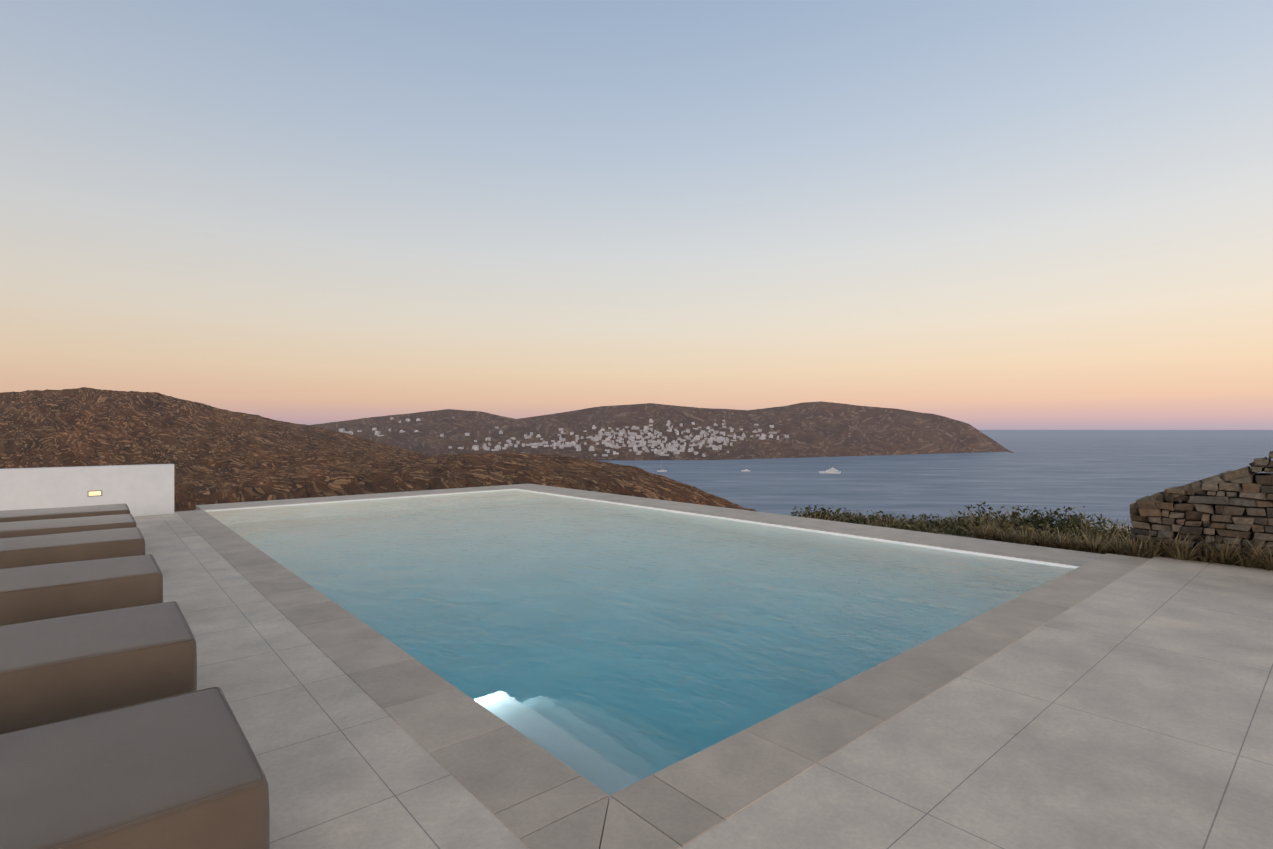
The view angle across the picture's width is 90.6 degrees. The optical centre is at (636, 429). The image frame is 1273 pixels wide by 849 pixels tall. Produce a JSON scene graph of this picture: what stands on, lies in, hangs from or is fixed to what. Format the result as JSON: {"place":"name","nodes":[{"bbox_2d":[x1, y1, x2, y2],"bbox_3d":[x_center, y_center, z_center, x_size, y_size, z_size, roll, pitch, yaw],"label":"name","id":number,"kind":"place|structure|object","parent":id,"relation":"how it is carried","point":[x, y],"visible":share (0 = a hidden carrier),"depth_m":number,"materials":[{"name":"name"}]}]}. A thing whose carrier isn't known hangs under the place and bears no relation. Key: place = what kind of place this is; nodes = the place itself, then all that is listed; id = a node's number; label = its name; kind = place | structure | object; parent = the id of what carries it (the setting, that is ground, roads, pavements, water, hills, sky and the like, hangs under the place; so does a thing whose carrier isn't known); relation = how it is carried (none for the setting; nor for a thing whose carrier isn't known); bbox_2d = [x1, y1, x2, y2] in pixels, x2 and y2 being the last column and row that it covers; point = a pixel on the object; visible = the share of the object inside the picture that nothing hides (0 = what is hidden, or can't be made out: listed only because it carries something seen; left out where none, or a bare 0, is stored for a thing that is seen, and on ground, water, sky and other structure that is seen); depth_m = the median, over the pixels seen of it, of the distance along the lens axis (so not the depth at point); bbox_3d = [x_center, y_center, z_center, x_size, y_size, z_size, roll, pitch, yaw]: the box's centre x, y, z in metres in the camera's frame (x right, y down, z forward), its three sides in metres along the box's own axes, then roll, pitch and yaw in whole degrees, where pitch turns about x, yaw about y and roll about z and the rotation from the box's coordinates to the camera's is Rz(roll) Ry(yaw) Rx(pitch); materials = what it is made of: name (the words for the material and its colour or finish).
{"place":"outdoors","nodes":[
{"label":"outdoors","id":0,"kind":"place"},
{"bbox_2d":[0,387,755,511],"bbox_3d":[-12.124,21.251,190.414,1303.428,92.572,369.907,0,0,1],"label":"hillside terrain","id":1,"kind":"structure","parent":0,"point":[214,455],"depth_m":114.81,"materials":[{"name":"brown soil"}]},
{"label":"terrace retaining wall","id":2,"kind":"structure","parent":1,"relation":"on"},
{"bbox_2d":[196,484,1103,565],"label":"overflow band slabs","id":3,"kind":"structure","parent":2,"relation":"on","point":[1052,555],"depth_m":10.63,"materials":[{"name":"grey stone"}]},
{"bbox_2d":[133,512,1272,848],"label":"patio paving","id":4,"kind":"structure","parent":2,"relation":"on","point":[1131,710],"depth_m":3.08,"materials":[{"name":"tile"}]},
{"bbox_2d":[0,503,129,521],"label":"sun lounger","id":5,"kind":"object","parent":4,"relation":"on","point":[55,513],"visible":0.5,"depth_m":8.32,"materials":[{"name":"fabric"}]},
{"bbox_2d":[0,514,136,537],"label":"sun lounger","id":6,"kind":"object","parent":4,"relation":"on","point":[39,527],"visible":0.35,"depth_m":7.23,"materials":[{"name":"fabric"}]},
{"bbox_2d":[0,527,144,568],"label":"sun lounger","id":7,"kind":"object","parent":4,"relation":"on","point":[25,551],"visible":0.46,"depth_m":6.08,"materials":[{"name":"fabric"}]},
{"bbox_2d":[0,554,162,625],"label":"sun lounger","id":8,"kind":"object","parent":4,"relation":"on","point":[39,592],"visible":0.79,"depth_m":4.61,"materials":[{"name":"fabric"}]},
{"bbox_2d":[0,464,173,516],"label":"white parapet wall","id":9,"kind":"structure","parent":4,"relation":"on","point":[144,490],"depth_m":10.73,"materials":[{"name":"grey paint"}]},
{"bbox_2d":[89,491,100,495],"bbox_3d":[-9.249,1.092,10.761,0.154,0.064,0.005,0,0,-41],"label":"step light lens","id":10,"kind":"object","parent":9,"relation":"on","point":[95,493],"visible":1,"depth_m":10.77,"materials":[{"name":"yellow glass"}]},
{"bbox_2d":[0,601,196,734],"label":"sun lounger","id":11,"kind":"object","parent":4,"relation":"on","point":[53,670],"visible":0.79,"depth_m":3.14,"materials":[{"name":"fabric"}]},
{"bbox_2d":[0,687,269,848],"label":"sun lounger","id":12,"kind":"object","parent":4,"relation":"on","point":[183,771],"visible":1,"depth_m":1.95,"materials":[{"name":"fabric"}]},
{"bbox_2d":[1129,451,1272,568],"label":"dry stone wall","id":13,"kind":"structure","parent":4,"relation":"on","point":[1230,506],"depth_m":7.40,"materials":[{"name":"brown stone"}]},
{"bbox_2d":[0,0,1272,429],"label":"sky","id":14,"kind":"structure","parent":0,"point":[981,214],"materials":[{"name":"blue"}]},
{"bbox_2d":[204,489,1079,568],"bbox_3d":[-1.644,1.575,9.635,6.860,0.034,12.560,0,0,-41],"label":"overflow lip","id":15,"kind":"object","parent":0,"point":[971,552],"visible":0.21,"depth_m":10.12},
{"bbox_2d":[309,401,1012,460],"bbox_3d":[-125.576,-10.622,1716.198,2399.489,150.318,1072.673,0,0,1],"label":"headland terrain","id":16,"kind":"structure","parent":0,"point":[821,429],"depth_m":1618.68,"materials":[{"name":"brown soil"}]},
{"bbox_2d":[339,417,788,456],"bbox_3d":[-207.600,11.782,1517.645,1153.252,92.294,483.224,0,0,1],"label":"village houses","id":17,"kind":"structure","parent":16,"relation":"on","point":[669,446],"depth_m":1419.41,"materials":[{"name":"white paint"}]},
{"bbox_2d":[176,510,1149,848],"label":"pool coping slabs","id":18,"kind":"structure","parent":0,"point":[528,792],"depth_m":3.26,"materials":[{"name":"grey stone"}]},
{"bbox_2d":[601,430,1272,525],"bbox_3d":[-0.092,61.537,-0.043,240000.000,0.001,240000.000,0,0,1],"label":"sea","id":19,"kind":"structure","parent":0,"point":[1113,474],"depth_m":861.39,"materials":[{"name":"liquid"}]},
{"bbox_2d":[819,467,840,473],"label":"motor yacht","id":20,"kind":"object","parent":19,"relation":"on","point":[832,470],"visible":0.88,"depth_m":879.19,"materials":[{"name":"white"}]},
{"bbox_2d":[790,502,1132,548],"bbox_3d":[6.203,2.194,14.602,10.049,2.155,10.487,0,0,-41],"label":"shrubs","id":21,"kind":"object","parent":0,"point":[986,521],"depth_m":14.29,"materials":[{"name":"green plant"}]},
{"bbox_2d":[944,534,1084,551],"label":"planting strip ground","id":22,"kind":"structure","parent":0,"point":[965,536],"depth_m":9.62,"materials":[{"name":"soil"}]},
{"bbox_2d":[1053,526,1132,531],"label":"beach terrain","id":23,"kind":"structure","parent":0,"point":[1112,527],"depth_m":387.57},
{"bbox_2d":[958,522,1272,570],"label":"dry grass tufts","id":24,"kind":"object","parent":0,"point":[1174,551],"visible":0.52,"depth_m":7.72,"materials":[{"name":"green plant"}]},
{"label":"pool","id":25,"kind":"structure","parent":0,"visible":0},
{"bbox_2d":[205,490,1073,797],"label":"pool water","id":26,"kind":"structure","parent":25,"relation":"in","point":[609,648],"depth_m":5.72,"materials":[{"name":"blue liquid"}]}
]}

